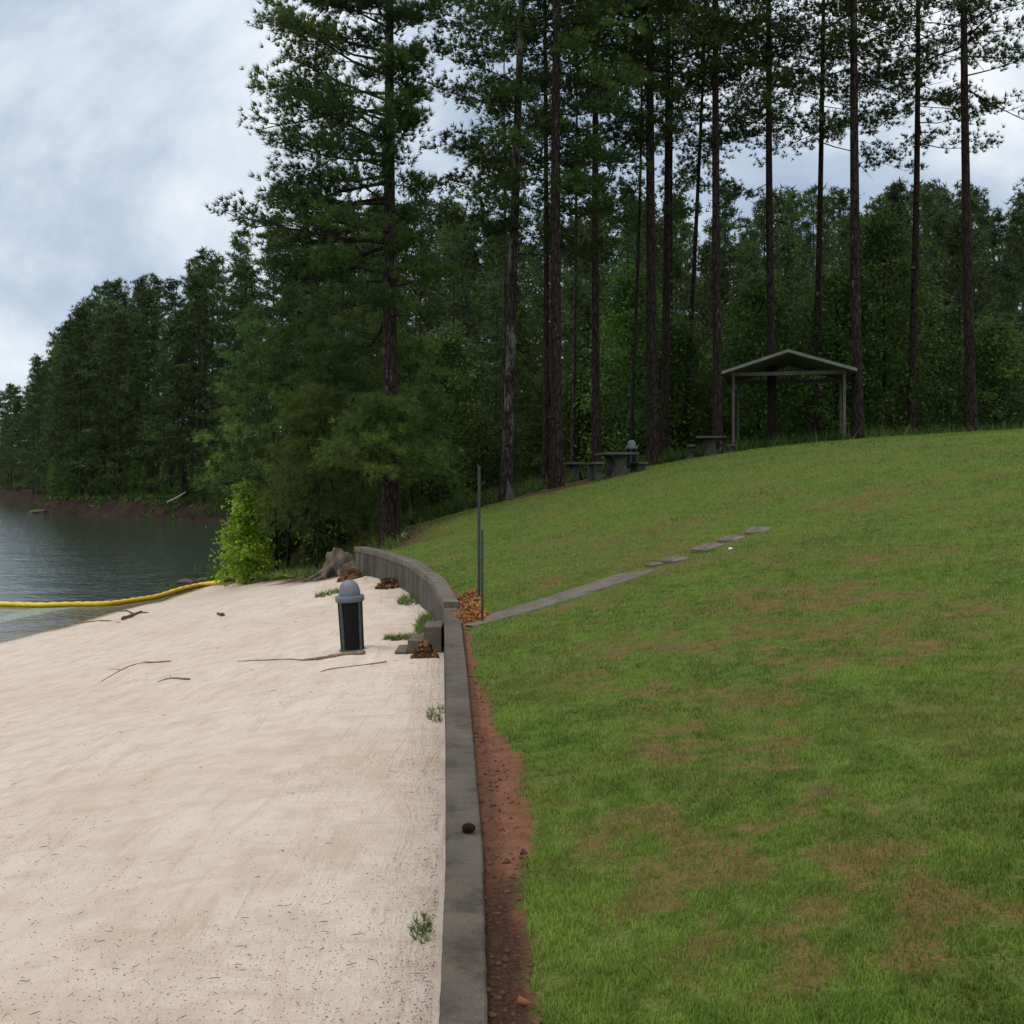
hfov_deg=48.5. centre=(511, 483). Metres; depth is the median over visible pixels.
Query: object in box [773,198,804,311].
forest pine
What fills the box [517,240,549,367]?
forest pine
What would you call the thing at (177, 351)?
forest pine
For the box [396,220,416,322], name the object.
forest pine
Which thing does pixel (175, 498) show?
fallen log
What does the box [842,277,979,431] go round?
woodland tree
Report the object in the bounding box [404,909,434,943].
weed patch
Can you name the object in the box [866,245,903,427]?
forest pine
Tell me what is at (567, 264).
forest pine
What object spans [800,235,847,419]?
forest pine
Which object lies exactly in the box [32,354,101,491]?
forest pine
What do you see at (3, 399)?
forest pine
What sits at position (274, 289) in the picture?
young pine
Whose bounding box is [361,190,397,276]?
forest pine
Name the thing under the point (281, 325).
forest pine
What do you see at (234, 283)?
forest pine
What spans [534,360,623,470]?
woodland tree
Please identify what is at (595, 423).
pine tree
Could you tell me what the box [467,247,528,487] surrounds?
forest pine
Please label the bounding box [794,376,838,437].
woodland tree
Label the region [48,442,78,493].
woodland tree
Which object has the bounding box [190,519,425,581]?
bank plants
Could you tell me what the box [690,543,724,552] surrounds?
stone slab
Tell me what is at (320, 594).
weed patch
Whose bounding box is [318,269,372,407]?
forest pine
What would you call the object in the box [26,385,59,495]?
forest pine
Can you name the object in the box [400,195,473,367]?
forest pine
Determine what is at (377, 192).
forest pine
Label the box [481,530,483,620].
metal post
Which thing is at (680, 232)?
forest pine
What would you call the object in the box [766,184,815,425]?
forest pine
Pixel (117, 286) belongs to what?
forest pine
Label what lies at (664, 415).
pine tree
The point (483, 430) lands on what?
woodland tree
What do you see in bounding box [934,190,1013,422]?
forest pine
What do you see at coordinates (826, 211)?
forest pine
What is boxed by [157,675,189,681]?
driftwood
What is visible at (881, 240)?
woodland tree
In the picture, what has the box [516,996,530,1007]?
fallen leaf
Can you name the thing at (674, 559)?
stone slab
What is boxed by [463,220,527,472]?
forest pine
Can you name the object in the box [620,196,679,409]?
forest pine
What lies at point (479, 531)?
metal post
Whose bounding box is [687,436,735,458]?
picnic table
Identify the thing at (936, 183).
forest pine
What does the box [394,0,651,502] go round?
pine tree
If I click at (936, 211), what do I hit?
forest pine
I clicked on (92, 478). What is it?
woodland tree
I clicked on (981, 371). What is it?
woodland tree
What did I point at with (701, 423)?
woodland tree
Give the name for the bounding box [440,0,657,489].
pine tree
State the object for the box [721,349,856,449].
picnic shelter
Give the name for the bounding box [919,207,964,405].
forest pine
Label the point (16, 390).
forest pine
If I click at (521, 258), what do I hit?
pine tree
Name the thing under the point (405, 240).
forest pine
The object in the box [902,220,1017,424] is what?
forest pine
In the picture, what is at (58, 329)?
forest pine
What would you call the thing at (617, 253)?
forest pine
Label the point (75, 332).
forest pine
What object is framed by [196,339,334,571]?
young pine
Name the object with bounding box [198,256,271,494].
forest pine
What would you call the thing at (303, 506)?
bush
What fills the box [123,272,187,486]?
forest pine
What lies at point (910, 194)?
forest pine
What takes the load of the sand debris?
on the beach
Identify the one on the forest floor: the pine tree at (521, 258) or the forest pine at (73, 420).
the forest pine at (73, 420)
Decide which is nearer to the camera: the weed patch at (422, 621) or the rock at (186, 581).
the weed patch at (422, 621)
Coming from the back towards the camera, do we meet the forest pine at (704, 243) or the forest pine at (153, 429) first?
the forest pine at (153, 429)
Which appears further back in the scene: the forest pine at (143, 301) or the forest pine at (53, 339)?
the forest pine at (53, 339)
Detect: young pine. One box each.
[183,306,328,564]
[189,268,370,566]
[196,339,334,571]
[198,283,401,567]
[251,322,422,549]
[252,380,381,569]
[293,293,435,531]
[305,388,458,548]
[360,323,477,525]
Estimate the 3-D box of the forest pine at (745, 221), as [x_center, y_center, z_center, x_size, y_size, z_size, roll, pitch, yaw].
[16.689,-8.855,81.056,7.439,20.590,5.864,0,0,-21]
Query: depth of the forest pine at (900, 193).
100.43 m
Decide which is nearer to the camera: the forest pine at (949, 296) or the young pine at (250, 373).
the young pine at (250, 373)
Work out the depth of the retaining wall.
5.52 m
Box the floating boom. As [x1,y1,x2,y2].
[0,580,223,606]
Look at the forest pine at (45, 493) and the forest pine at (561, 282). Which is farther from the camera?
the forest pine at (45, 493)
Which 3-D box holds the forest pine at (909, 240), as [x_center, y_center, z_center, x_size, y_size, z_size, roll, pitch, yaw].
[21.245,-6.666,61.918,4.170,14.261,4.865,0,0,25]
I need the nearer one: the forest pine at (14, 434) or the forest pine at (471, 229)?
the forest pine at (471, 229)
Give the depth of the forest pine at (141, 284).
176.34 m
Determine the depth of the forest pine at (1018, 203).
73.85 m
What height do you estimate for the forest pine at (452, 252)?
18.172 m
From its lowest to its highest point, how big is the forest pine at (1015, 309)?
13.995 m
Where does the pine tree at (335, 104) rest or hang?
on the lawn at (512, 983)
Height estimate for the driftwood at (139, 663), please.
0.136 m
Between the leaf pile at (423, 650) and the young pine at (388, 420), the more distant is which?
the young pine at (388, 420)
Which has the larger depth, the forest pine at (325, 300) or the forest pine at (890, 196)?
the forest pine at (325, 300)
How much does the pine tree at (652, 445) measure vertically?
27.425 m
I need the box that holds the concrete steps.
[395,621,443,653]
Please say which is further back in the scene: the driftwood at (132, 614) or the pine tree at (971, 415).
the pine tree at (971, 415)
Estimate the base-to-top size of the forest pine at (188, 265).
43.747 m
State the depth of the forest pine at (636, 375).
52.85 m
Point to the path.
(581, 590)
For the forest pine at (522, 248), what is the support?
on the forest floor
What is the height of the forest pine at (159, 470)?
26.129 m
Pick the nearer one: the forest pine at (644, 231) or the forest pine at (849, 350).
the forest pine at (849, 350)
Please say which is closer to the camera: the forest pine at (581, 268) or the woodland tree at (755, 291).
the woodland tree at (755, 291)
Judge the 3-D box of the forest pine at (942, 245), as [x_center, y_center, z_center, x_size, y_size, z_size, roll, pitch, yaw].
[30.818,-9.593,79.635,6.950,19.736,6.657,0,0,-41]
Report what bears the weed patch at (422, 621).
on the beach
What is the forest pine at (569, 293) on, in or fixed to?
on the forest floor
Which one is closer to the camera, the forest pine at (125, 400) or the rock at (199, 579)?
the rock at (199, 579)
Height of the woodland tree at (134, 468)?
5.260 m
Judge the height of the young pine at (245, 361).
10.177 m
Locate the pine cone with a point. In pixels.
(468, 828)
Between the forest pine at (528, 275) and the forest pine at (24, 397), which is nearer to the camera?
the forest pine at (528, 275)
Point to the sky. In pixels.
(118, 126)
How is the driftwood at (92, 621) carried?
on the beach
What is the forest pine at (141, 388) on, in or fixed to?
on the forest floor
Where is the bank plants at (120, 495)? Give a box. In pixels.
[28,489,335,519]
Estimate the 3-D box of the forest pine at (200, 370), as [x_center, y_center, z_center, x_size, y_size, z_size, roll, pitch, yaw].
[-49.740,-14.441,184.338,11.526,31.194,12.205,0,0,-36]
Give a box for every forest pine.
[0,383,27,490]
[0,384,15,477]
[0,384,31,490]
[0,390,15,488]
[0,400,32,491]
[0,410,23,490]
[0,422,13,487]
[0,424,15,489]
[2,394,32,482]
[2,414,34,490]
[6,390,34,487]
[7,353,48,487]
[7,384,42,493]
[13,380,51,486]
[19,362,43,489]
[21,357,55,447]
[22,377,53,494]
[23,319,94,493]
[24,354,90,495]
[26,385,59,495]
[27,364,57,477]
[29,369,61,490]
[30,394,59,490]
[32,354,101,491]
[35,343,66,441]
[36,325,65,473]
[42,304,122,496]
[44,330,57,364]
[50,296,121,474]
[53,368,107,477]
[59,311,86,390]
[61,279,150,490]
[64,296,151,493]
[64,313,131,476]
[65,307,151,494]
[70,299,108,479]
[70,334,113,489]
[76,277,155,491]
[84,322,168,492]
[89,284,101,320]
[98,351,166,494]
[102,286,161,474]
[107,274,165,443]
[107,323,155,473]
[112,287,167,486]
[118,290,144,459]
[119,319,187,491]
[122,276,213,488]
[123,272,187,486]
[126,316,200,494]
[137,360,191,490]
[138,306,214,499]
[145,291,165,396]
[149,268,245,498]
[150,318,218,481]
[155,245,240,463]
[176,258,214,460]
[183,270,214,452]
[184,264,243,477]
[184,312,213,465]
[184,351,241,503]
[188,291,264,485]
[193,252,239,430]
[196,229,270,480]
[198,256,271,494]
[203,217,304,405]
[209,273,266,472]
[240,262,307,478]
[248,215,297,425]
[257,231,333,462]
[280,215,313,325]
[288,223,351,424]
[314,195,379,493]
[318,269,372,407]
[345,194,412,399]
[345,196,404,485]
[355,245,436,415]
[359,199,428,367]
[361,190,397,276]
[365,187,413,320]
[371,196,428,330]
[396,188,455,424]
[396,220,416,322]
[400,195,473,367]
[407,195,494,414]
[409,245,437,334]
[415,221,492,484]
[416,202,483,333]
[425,215,522,462]
[459,203,500,463]
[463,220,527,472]
[467,224,537,433]
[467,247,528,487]
[472,278,537,481]
[474,277,549,488]
[495,206,542,457]
[497,241,565,446]
[514,276,587,468]
[516,217,578,427]
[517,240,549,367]
[522,201,567,457]
[523,217,601,463]
[534,276,611,466]
[538,303,625,470]
[541,215,599,422]
[561,219,616,394]
[561,279,612,407]
[564,220,622,408]
[565,190,623,343]
[599,192,660,436]
[600,198,660,419]
[601,224,645,449]
[612,301,646,451]
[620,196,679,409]
[621,216,701,428]
[641,242,695,383]
[656,189,701,333]
[658,241,707,354]
[660,200,697,440]
[661,194,701,311]
[678,272,705,329]
[682,238,723,364]
[684,277,724,369]
[692,257,744,442]
[696,183,751,357]
[696,235,721,313]
[697,241,738,411]
[701,219,744,345]
[712,239,747,363]
[722,278,800,440]
[723,216,787,400]
[730,241,766,414]
[735,193,800,429]
[745,187,801,395]
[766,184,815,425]
[766,236,806,422]
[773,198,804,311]
[776,183,847,395]
[777,334,828,434]
[786,242,815,413]
[787,238,811,340]
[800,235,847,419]
[807,184,860,324]
[809,189,845,325]
[825,211,869,409]
[825,270,888,436]
[848,211,890,305]
[863,191,900,286]
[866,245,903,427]
[869,176,929,413]
[883,179,908,249]
[893,182,949,327]
[896,233,932,369]
[900,179,944,341]
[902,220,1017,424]
[919,178,948,277]
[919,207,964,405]
[922,187,977,339]
[926,206,973,384]
[928,186,974,328]
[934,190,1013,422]
[938,180,994,389]
[938,235,992,416]
[972,184,1000,289]
[972,205,1003,317]
[974,206,1023,401]
[977,261,1023,427]
[986,229,1005,298]
[991,207,1023,322]
[997,186,1023,320]
[1001,231,1021,309]
[1005,274,1023,398]
[1015,177,1023,293]
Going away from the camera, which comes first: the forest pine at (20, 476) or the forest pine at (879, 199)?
the forest pine at (879, 199)
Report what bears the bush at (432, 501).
on the lawn at (512, 983)
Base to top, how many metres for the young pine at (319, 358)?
7.451 m
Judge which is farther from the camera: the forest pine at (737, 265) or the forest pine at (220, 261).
the forest pine at (220, 261)
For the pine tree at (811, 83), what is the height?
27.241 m
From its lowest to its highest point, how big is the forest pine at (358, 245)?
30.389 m
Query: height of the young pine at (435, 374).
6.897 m
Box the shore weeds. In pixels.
[157,577,234,586]
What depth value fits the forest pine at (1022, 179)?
104.80 m
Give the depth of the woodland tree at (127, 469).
148.10 m
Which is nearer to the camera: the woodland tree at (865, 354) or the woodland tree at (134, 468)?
the woodland tree at (865, 354)
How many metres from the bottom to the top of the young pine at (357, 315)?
8.390 m
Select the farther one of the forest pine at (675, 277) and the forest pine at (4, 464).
the forest pine at (4, 464)
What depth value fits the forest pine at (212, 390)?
124.68 m
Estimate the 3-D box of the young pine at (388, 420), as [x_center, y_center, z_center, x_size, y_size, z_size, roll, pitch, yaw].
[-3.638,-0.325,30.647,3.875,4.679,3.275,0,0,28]
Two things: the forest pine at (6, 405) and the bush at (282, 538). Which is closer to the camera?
the bush at (282, 538)
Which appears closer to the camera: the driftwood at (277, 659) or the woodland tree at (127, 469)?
the driftwood at (277, 659)
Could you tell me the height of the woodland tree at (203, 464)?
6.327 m
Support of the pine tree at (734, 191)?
on the lawn at (512, 983)
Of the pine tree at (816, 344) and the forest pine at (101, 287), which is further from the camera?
the forest pine at (101, 287)
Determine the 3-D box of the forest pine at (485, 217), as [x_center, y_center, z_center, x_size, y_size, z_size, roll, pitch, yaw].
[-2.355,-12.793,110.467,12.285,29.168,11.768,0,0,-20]
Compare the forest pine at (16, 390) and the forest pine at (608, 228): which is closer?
the forest pine at (608, 228)
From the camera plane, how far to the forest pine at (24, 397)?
310.88 m
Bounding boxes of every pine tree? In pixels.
[203,0,477,546]
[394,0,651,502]
[434,0,578,451]
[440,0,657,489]
[457,0,639,488]
[468,0,718,474]
[498,6,662,462]
[546,0,761,464]
[562,0,728,439]
[579,0,773,455]
[591,0,854,453]
[598,0,755,445]
[611,0,774,450]
[663,0,882,444]
[724,0,960,438]
[725,0,941,437]
[803,0,1009,432]
[858,0,1023,431]
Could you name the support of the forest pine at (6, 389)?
on the forest floor
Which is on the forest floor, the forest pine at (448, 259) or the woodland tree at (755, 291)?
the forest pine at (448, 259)
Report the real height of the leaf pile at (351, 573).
0.411 m
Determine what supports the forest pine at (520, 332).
on the lawn at (512, 983)
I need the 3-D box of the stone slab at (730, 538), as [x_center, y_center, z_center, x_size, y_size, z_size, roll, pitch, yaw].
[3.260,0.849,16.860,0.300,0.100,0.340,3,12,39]
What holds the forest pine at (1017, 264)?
on the forest floor
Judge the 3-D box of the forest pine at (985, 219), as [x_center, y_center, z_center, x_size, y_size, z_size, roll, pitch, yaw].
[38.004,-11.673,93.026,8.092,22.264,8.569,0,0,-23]
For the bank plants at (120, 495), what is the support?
on the forest floor
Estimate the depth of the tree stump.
28.37 m
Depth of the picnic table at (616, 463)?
31.74 m
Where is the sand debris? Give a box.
[0,576,439,1023]
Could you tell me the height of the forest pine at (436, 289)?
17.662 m
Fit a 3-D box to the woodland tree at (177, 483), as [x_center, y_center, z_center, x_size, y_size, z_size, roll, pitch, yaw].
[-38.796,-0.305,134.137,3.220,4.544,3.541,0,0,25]
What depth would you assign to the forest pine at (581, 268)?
84.04 m
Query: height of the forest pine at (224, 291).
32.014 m
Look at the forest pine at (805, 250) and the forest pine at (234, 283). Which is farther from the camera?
the forest pine at (234, 283)
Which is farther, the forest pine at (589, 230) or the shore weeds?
the forest pine at (589, 230)
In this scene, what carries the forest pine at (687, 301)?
on the forest floor
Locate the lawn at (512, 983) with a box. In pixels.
[220,431,1023,1023]
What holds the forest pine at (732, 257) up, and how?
on the forest floor
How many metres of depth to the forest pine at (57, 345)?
235.96 m
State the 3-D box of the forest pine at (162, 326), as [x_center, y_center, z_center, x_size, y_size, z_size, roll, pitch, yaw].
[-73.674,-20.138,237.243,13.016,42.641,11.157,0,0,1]
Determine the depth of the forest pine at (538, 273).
61.98 m
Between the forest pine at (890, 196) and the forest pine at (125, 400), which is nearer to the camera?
the forest pine at (890, 196)
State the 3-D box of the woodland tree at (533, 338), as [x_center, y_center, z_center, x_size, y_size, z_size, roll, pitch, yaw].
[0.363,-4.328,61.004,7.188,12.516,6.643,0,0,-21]
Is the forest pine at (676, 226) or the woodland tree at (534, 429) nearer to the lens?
the woodland tree at (534, 429)
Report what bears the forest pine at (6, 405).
on the forest floor
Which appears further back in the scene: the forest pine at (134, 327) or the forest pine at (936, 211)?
the forest pine at (134, 327)
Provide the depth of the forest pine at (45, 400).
216.59 m
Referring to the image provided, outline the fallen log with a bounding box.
[166,491,185,502]
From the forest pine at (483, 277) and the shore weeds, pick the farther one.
the forest pine at (483, 277)
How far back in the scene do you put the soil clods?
4.70 m
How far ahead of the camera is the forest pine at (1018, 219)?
65.06 m
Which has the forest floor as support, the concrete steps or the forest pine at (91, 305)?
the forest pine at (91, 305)
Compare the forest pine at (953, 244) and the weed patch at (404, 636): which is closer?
the weed patch at (404, 636)
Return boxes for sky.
[0,0,1023,445]
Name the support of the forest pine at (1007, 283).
on the lawn at (512, 983)
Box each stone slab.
[645,561,663,566]
[660,556,689,563]
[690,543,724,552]
[718,535,745,542]
[744,526,771,534]
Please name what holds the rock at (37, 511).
in the lake water
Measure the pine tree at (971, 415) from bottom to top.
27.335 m
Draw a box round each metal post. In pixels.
[477,465,480,597]
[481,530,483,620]
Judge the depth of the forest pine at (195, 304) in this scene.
130.59 m
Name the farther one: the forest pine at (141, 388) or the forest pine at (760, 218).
the forest pine at (141, 388)
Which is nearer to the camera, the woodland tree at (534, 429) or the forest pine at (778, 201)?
the woodland tree at (534, 429)
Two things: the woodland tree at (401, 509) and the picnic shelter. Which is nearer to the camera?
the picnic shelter
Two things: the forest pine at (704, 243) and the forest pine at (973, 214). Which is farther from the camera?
the forest pine at (704, 243)
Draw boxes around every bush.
[262,507,302,559]
[277,482,335,534]
[290,491,357,563]
[399,437,453,513]
[413,446,484,501]
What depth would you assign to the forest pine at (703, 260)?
84.04 m
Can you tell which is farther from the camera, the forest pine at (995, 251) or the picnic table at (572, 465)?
the forest pine at (995, 251)
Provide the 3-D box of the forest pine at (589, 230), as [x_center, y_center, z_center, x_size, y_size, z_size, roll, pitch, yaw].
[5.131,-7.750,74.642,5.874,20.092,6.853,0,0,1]
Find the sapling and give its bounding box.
[205,477,282,587]
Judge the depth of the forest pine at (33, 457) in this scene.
225.74 m
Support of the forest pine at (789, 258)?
on the forest floor
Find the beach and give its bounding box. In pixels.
[0,576,445,1023]
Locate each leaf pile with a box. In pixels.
[337,566,364,581]
[374,577,399,589]
[410,638,439,658]
[452,588,484,626]
[461,610,489,621]
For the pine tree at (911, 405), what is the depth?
42.88 m
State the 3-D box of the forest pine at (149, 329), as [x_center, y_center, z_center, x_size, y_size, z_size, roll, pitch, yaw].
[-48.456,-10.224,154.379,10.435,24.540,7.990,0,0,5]
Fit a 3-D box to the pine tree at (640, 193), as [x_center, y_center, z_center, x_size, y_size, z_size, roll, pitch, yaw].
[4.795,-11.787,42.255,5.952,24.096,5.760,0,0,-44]
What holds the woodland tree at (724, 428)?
on the lawn at (512, 983)
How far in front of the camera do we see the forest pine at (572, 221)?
91.13 m
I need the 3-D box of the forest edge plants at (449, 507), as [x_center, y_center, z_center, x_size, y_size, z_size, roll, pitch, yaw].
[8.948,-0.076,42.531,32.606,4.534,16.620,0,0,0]
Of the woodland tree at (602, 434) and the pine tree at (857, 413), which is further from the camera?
the woodland tree at (602, 434)
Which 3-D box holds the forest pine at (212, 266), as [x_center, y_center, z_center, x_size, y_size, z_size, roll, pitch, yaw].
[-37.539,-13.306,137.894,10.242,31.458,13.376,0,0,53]
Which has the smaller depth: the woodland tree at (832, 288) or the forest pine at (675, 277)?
the woodland tree at (832, 288)
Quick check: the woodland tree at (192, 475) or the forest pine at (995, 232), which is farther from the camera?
the woodland tree at (192, 475)
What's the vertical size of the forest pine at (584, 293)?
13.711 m
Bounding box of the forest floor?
[0,445,524,523]
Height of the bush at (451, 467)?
3.144 m
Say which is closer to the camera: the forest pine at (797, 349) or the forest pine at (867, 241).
the forest pine at (797, 349)
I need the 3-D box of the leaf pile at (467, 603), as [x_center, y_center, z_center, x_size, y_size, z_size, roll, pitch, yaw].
[-0.584,1.598,14.893,0.466,0.169,3.938,0,0,0]
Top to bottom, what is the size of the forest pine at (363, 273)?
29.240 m
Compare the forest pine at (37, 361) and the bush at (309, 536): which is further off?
the forest pine at (37, 361)
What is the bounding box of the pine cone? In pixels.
[461,822,475,833]
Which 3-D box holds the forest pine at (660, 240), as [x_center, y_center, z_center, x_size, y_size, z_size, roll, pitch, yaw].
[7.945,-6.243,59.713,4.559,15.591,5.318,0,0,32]
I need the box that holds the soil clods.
[462,626,541,1023]
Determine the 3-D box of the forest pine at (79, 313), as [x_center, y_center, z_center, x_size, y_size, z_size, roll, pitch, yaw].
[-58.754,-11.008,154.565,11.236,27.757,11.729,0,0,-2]
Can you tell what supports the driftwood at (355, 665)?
on the beach
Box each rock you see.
[27,509,46,512]
[176,578,194,583]
[196,577,208,581]
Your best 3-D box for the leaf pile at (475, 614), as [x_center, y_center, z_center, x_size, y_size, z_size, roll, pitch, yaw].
[-0.432,1.598,13.700,0.402,0.154,1.006,0,0,0]
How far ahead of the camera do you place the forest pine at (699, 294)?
67.86 m
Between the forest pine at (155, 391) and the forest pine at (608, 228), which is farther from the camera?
the forest pine at (155, 391)
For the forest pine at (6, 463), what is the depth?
304.15 m
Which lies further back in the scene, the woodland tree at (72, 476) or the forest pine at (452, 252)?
the woodland tree at (72, 476)
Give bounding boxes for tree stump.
[307,547,355,581]
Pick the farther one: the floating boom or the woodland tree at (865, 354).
the woodland tree at (865, 354)
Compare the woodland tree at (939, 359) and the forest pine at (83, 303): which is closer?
the woodland tree at (939, 359)
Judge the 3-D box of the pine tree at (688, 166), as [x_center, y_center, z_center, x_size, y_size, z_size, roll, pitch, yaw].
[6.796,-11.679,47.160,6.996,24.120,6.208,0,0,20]
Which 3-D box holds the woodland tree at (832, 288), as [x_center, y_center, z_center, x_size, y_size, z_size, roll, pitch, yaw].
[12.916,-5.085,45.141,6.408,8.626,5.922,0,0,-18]
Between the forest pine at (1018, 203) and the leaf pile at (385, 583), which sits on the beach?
the leaf pile at (385, 583)
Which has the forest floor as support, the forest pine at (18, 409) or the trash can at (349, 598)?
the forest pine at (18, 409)
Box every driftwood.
[73,620,118,623]
[102,660,170,680]
[119,610,149,619]
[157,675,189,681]
[244,658,305,660]
[305,650,365,659]
[320,661,386,671]
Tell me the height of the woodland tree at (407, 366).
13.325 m
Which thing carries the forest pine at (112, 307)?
on the forest floor
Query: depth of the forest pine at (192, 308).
198.62 m
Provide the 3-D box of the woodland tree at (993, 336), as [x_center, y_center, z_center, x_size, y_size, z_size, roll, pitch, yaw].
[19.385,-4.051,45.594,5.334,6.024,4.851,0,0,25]
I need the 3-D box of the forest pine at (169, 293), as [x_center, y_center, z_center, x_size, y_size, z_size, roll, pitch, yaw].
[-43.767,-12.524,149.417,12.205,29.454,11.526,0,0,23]
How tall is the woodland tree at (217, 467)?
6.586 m
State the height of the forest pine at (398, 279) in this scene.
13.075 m
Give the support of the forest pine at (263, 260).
on the forest floor
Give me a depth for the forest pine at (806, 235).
60.49 m
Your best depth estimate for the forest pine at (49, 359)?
259.39 m
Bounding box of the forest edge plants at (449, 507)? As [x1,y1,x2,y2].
[321,418,1023,539]
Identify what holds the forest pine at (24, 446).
on the forest floor
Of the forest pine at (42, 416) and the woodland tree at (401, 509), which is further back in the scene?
the forest pine at (42, 416)
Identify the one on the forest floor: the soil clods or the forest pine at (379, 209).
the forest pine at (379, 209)
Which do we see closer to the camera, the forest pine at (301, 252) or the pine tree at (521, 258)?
the pine tree at (521, 258)
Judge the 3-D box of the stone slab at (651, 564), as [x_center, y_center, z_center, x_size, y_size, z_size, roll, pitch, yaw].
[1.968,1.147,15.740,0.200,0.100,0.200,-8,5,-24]
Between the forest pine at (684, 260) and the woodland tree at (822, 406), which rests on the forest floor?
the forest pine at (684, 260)
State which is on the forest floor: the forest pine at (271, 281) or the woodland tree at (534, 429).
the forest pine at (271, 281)
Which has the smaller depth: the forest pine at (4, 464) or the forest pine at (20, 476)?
the forest pine at (20, 476)
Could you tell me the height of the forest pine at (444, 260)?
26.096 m
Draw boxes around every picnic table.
[564,463,584,480]
[585,452,648,479]
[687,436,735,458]
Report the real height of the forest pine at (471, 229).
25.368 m
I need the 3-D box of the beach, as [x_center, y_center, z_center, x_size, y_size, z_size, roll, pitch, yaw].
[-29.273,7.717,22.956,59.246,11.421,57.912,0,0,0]
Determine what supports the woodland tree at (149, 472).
on the forest floor
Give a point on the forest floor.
(131, 508)
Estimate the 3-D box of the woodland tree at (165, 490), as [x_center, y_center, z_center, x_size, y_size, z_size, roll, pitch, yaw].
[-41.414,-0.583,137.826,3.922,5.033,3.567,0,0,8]
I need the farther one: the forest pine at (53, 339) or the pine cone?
the forest pine at (53, 339)
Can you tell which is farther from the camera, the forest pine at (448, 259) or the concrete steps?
the forest pine at (448, 259)
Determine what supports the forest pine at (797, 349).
on the forest floor
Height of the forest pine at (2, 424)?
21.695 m
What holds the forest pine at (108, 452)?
on the forest floor
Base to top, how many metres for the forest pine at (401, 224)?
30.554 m
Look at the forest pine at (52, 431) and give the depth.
172.98 m
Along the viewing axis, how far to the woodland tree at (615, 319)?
44.76 m
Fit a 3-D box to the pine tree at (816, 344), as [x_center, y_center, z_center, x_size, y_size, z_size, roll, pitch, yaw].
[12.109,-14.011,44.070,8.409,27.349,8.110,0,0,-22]
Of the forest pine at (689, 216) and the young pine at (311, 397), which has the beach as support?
the young pine at (311, 397)
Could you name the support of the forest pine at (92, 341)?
on the forest floor
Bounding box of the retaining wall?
[354,547,486,1023]
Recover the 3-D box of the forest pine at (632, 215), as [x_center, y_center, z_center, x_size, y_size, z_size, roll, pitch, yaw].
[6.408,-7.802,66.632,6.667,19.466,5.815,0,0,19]
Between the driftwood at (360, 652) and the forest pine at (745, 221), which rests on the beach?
the driftwood at (360, 652)
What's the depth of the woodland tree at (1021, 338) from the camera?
53.66 m
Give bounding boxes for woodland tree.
[46,448,75,491]
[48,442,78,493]
[57,429,92,496]
[74,447,106,495]
[116,457,143,492]
[124,459,144,494]
[135,458,159,495]
[156,460,178,495]
[171,463,192,497]
[185,455,207,496]
[194,450,220,498]
[207,447,235,496]
[351,323,437,515]
[377,421,438,511]
[397,320,500,501]
[444,410,520,496]
[472,298,568,488]
[514,356,587,484]
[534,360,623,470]
[563,255,710,466]
[580,399,627,463]
[616,306,747,456]
[626,339,731,452]
[677,335,764,442]
[690,256,831,444]
[754,257,929,438]
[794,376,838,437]
[802,303,902,433]
[804,192,960,435]
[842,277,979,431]
[927,314,1022,427]
[933,309,1023,431]
[987,331,1023,428]
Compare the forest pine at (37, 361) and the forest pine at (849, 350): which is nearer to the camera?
the forest pine at (849, 350)
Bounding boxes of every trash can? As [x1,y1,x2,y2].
[335,580,364,651]
[626,440,637,470]
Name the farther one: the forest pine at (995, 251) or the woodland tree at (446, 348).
the forest pine at (995, 251)
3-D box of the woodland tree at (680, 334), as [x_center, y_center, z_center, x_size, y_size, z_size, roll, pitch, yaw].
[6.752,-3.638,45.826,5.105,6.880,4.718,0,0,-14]
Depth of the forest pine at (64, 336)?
181.59 m
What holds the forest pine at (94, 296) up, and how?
on the forest floor
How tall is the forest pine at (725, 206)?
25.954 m
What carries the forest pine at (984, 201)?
on the forest floor
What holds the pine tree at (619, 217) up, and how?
on the lawn at (512, 983)
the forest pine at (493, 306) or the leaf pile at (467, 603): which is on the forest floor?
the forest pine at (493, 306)
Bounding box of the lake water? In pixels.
[0,501,271,627]
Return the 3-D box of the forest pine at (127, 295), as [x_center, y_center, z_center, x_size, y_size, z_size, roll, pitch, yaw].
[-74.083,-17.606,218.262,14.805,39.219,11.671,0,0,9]
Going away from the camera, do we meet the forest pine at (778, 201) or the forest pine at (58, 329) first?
the forest pine at (778, 201)
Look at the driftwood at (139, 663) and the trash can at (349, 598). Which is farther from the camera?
the driftwood at (139, 663)
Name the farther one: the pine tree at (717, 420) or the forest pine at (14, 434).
the forest pine at (14, 434)
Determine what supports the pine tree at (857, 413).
on the lawn at (512, 983)
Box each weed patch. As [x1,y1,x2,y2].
[315,587,338,597]
[382,630,423,640]
[395,592,418,605]
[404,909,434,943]
[411,609,435,633]
[423,702,444,721]
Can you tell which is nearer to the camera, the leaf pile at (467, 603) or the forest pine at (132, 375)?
the leaf pile at (467, 603)
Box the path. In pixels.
[465,569,659,626]
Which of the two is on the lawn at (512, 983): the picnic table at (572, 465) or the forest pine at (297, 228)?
the picnic table at (572, 465)
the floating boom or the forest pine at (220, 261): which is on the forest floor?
the forest pine at (220, 261)
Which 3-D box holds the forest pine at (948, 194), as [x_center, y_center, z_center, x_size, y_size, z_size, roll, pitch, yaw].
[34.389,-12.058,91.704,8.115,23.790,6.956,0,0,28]

